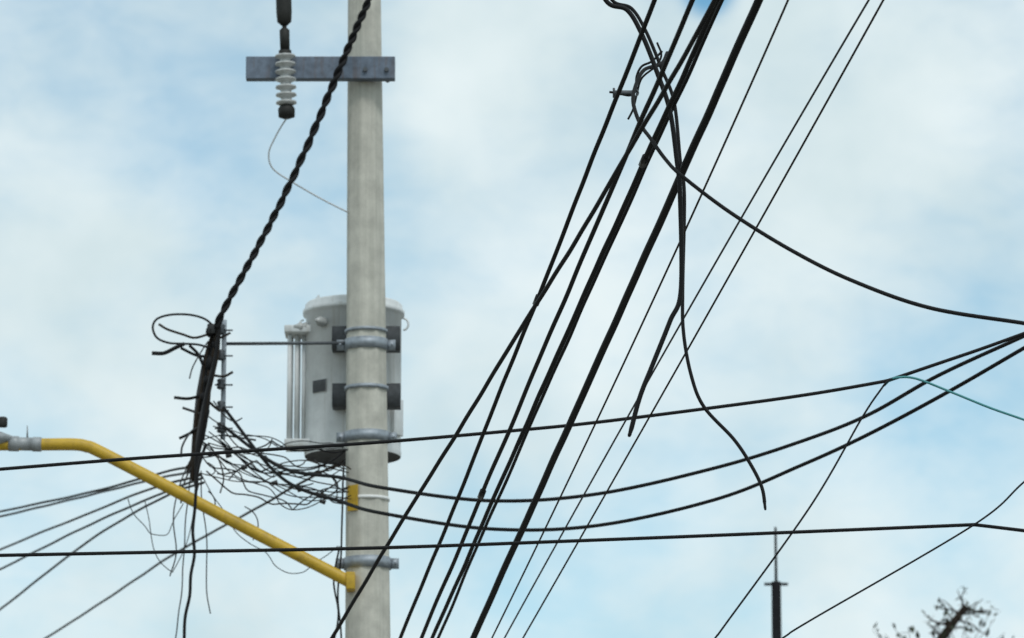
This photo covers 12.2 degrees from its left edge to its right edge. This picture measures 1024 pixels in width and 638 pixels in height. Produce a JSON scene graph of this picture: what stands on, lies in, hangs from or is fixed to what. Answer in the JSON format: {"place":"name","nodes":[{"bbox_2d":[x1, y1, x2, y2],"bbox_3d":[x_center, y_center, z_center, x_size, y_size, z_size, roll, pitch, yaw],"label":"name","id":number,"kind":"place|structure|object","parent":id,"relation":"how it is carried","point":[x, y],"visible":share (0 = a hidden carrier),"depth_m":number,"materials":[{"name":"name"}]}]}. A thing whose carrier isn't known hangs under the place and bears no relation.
{"place":"outdoors","nodes":[
{"label":"outdoors","id":0,"kind":"place"},
{"bbox_2d":[0,0,1023,637],"label":"sky","id":1,"kind":"structure","parent":0,"point":[138,183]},
{"bbox_2d":[714,378,892,637],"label":"cable drop","id":2,"kind":"object","parent":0,"point":[805,513],"visible":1,"depth_m":21.69,"materials":[{"name":"black rubber"}]},
{"bbox_2d":[885,376,1023,420],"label":"wire","id":3,"kind":"object","parent":2,"relation":"attached to","point":[961,396],"visible":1,"depth_m":21.82,"materials":[{"name":"teal"}]},
{"bbox_2d":[873,606,1013,637],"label":"tree","id":4,"kind":"object","parent":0,"point":[912,629],"depth_m":46.26,"materials":[{"name":"brown plant"}]},
{"bbox_2d":[915,585,991,637],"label":"tree limb","id":5,"kind":"object","parent":4,"relation":"attached to","point":[962,611],"depth_m":46.40,"materials":[{"name":"black plant"}]},
{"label":"pavement","id":6,"kind":"structure","parent":0,"visible":0},
{"bbox_2d":[345,0,389,637],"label":"utility pole","id":7,"kind":"object","parent":6,"relation":"on","point":[368,616],"visible":0.91,"depth_m":27.91,"materials":[{"name":"concrete"}]},
{"bbox_2d":[0,438,354,591],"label":"street light arm","id":8,"kind":"object","parent":7,"relation":"attached to","point":[347,580],"visible":0.97,"depth_m":27.56},
{"bbox_2d":[0,416,41,451],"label":"street lamp fitting","id":9,"kind":"object","parent":8,"relation":"attached to","point":[26,443],"visible":1,"depth_m":27.60,"materials":[{"name":"silver metal"}]},
{"bbox_2d":[215,320,344,440],"bbox_3d":[-1.339,0.356,27.910,0.800,0.717,0.092,1,-12,-5],"label":"cable bracket","id":10,"kind":"object","parent":7,"relation":"attached to","point":[221,384],"visible":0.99,"depth_m":27.91,"materials":[{"name":"metal"}]},
{"bbox_2d":[268,118,347,212],"bbox_3d":[-1.188,-0.901,28.037,0.482,0.531,0.126,2,-12,-10],"label":"arrester lead","id":11,"kind":"object","parent":7,"relation":"attached to","point":[288,179],"visible":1,"depth_m":28.05,"materials":[{"name":"grey metal"}]},
{"bbox_2d":[246,56,394,82],"bbox_3d":[-1.128,-1.457,28.243,0.878,0.135,0.268,0,-12,0],"label":"crossarm","id":12,"kind":"object","parent":7,"relation":"attached to","point":[323,68],"visible":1,"depth_m":28.13,"materials":[{"name":"metal"}]},
{"bbox_2d":[275,0,296,118],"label":"surge arrester","id":13,"kind":"object","parent":12,"relation":"attached to","point":[285,80],"visible":1,"depth_m":28.04,"materials":[{"name":"ceramic"}]},
{"bbox_2d":[284,294,408,464],"bbox_3d":[-0.982,0.331,28.402,0.741,0.979,0.710,0,-12,0],"label":"transformer","id":14,"kind":"object","parent":7,"relation":"attached to","point":[323,406],"visible":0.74,"depth_m":28.27,"materials":[{"name":"paint"}]},
{"bbox_2d":[347,484,357,510],"bbox_3d":[-0.922,1.035,27.677,0.075,0.150,0.006,-9,-15,37],"label":"yellow tag","id":15,"kind":"object","parent":7,"relation":"attached to","point":[352,490],"visible":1,"depth_m":27.67,"materials":[{"name":"yellow paint"}]},
{"bbox_2d":[344,494,389,502],"bbox_3d":[-0.843,1.052,27.778,0.264,0.021,0.264,0,-12,0],"label":"metal band","id":16,"kind":"object","parent":7,"relation":"attached to","point":[374,496],"visible":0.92,"depth_m":27.66,"materials":[{"name":"white metal"}]},
{"bbox_2d":[336,326,398,570],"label":"pole clamps","id":17,"kind":"object","parent":7,"relation":"attached to","point":[390,563],"visible":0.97,"depth_m":27.80,"materials":[{"name":"metal"}]},
{"bbox_2d":[0,0,1023,637],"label":"cables","id":18,"kind":"object","parent":7,"relation":"attached to","point":[202,396],"visible":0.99,"depth_m":21.63,"materials":[{"name":"rubber"}]},
{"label":"road","id":19,"kind":"structure","parent":0,"visible":0},
{"bbox_2d":[764,527,787,637],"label":"mast","id":20,"kind":"object","parent":19,"relation":"on","point":[776,585],"visible":0.9,"depth_m":40.36,"materials":[{"name":"metal"}]}
]}

